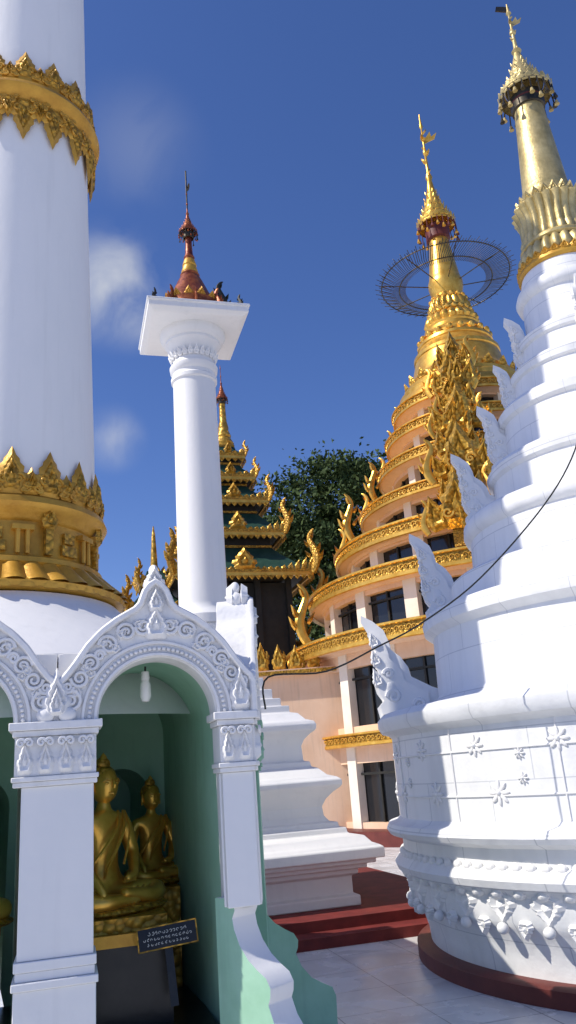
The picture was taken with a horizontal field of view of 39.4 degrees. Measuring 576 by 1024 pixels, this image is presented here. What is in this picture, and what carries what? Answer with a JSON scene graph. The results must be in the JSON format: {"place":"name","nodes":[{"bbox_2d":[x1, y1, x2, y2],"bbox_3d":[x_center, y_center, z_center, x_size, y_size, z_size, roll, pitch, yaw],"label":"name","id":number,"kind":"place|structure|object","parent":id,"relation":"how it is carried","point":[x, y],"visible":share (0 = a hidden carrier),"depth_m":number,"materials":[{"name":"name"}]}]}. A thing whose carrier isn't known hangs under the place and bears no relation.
{"place":"outdoors","nodes":[
{"label":"outdoors","id":0,"kind":"place"},
{"bbox_2d":[0,847,575,1023],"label":"ground","id":1,"kind":"structure","parent":0,"point":[396,981],"depth_m":5.97,"materials":[{"name":"white tile"}]},
{"bbox_2d":[0,565,337,1023],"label":"arched buddha shrine","id":2,"kind":"object","parent":1,"relation":"on","point":[65,958],"visible":1,"depth_m":4.23,"materials":[{"name":"white paint"}]},
{"bbox_2d":[0,897,13,926],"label":"buddha statue","id":3,"kind":"object","parent":2,"relation":"on","point":[5,911],"visible":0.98,"depth_m":4.38,"materials":[{"name":"gold metal"}]},
{"bbox_2d":[0,0,189,717],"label":"white pillar with gold bands","id":4,"kind":"structure","parent":2,"relation":"on","point":[59,593],"depth_m":6.62,"materials":[{"name":"paint"}]},
{"bbox_2d":[93,753,167,919],"bbox_3d":[-1.018,1.871,4.705,0.464,0.903,0.688,-19,-23,38],"label":"buddha statue","id":5,"kind":"object","parent":2,"relation":"on","point":[117,893],"visible":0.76,"depth_m":4.67,"materials":[{"name":"gold metal"}]},
{"bbox_2d":[140,666,150,701],"bbox_3d":[-0.809,0.977,4.554,0.064,0.200,0.062,1,-19,-15],"label":"hanging light bulb","id":6,"kind":"object","parent":2,"relation":"hanging from","point":[145,690],"visible":1,"depth_m":4.53,"materials":[{"name":"white glass"}]},
{"bbox_2d":[124,776,179,884],"bbox_3d":[-0.880,2.119,5.369,0.528,0.693,0.356,8,-22,-34],"label":"buddha statue","id":7,"kind":"object","parent":2,"relation":"on","point":[151,825],"visible":0.78,"depth_m":5.36,"materials":[{"name":"gold metal"}]},
{"bbox_2d":[136,918,198,1006],"bbox_3d":[-0.608,2.340,4.156,0.312,0.376,0.048,-6,-29,-13],"label":"black donation sign","id":8,"kind":"object","parent":2,"relation":"attached to","point":[168,937],"visible":1,"depth_m":4.19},
{"bbox_2d":[262,445,575,708],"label":"power cable","id":9,"kind":"object","parent":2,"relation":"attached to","point":[492,565],"visible":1,"depth_m":5.65,"materials":[{"name":"black rubber"}]},
{"bbox_2d":[121,368,323,670],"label":"tiered gold pavilion","id":10,"kind":"structure","parent":1,"relation":"on","point":[264,571],"depth_m":23.57,"materials":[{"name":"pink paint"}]},
{"bbox_2d":[138,171,428,952],"bbox_3d":[-0.875,-0.275,11.343,5.000,10.860,4.650,1,-19,-15],"label":"white column monument","id":11,"kind":"object","parent":1,"relation":"on","point":[327,887],"depth_m":9.63,"materials":[{"name":"paint"}]},
{"bbox_2d":[257,643,352,827],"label":"peach annex building","id":12,"kind":"structure","parent":1,"relation":"on","point":[316,698],"depth_m":19.31,"materials":[{"name":"paint"}]},
{"bbox_2d":[252,436,387,640],"bbox_3d":[2.333,4.133,32.278,8.773,15.016,7.774,0,-19,-14],"label":"tree","id":13,"kind":"object","parent":1,"relation":"on","point":[347,475],"visible":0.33,"depth_m":31.86,"materials":[{"name":"green plant"}]},
{"bbox_2d":[286,115,517,846],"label":"golden stupa temple","id":14,"kind":"structure","parent":1,"relation":"on","point":[436,422],"depth_m":20.41,"materials":[{"name":"gold paint"}]},
{"bbox_2d":[329,397,493,846],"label":"windows","id":15,"kind":"structure","parent":14,"relation":"in","point":[380,777],"depth_m":18.39,"materials":[{"name":"black glass"}]},
{"bbox_2d":[360,4,575,1012],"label":"white stupa","id":16,"kind":"object","parent":1,"relation":"on","point":[482,736],"visible":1,"depth_m":6.55,"materials":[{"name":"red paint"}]},
{"bbox_2d":[84,0,575,637],"label":"sky","id":17,"kind":"structure","parent":0,"point":[292,126],"materials":[{"name":"blue"}]}
]}

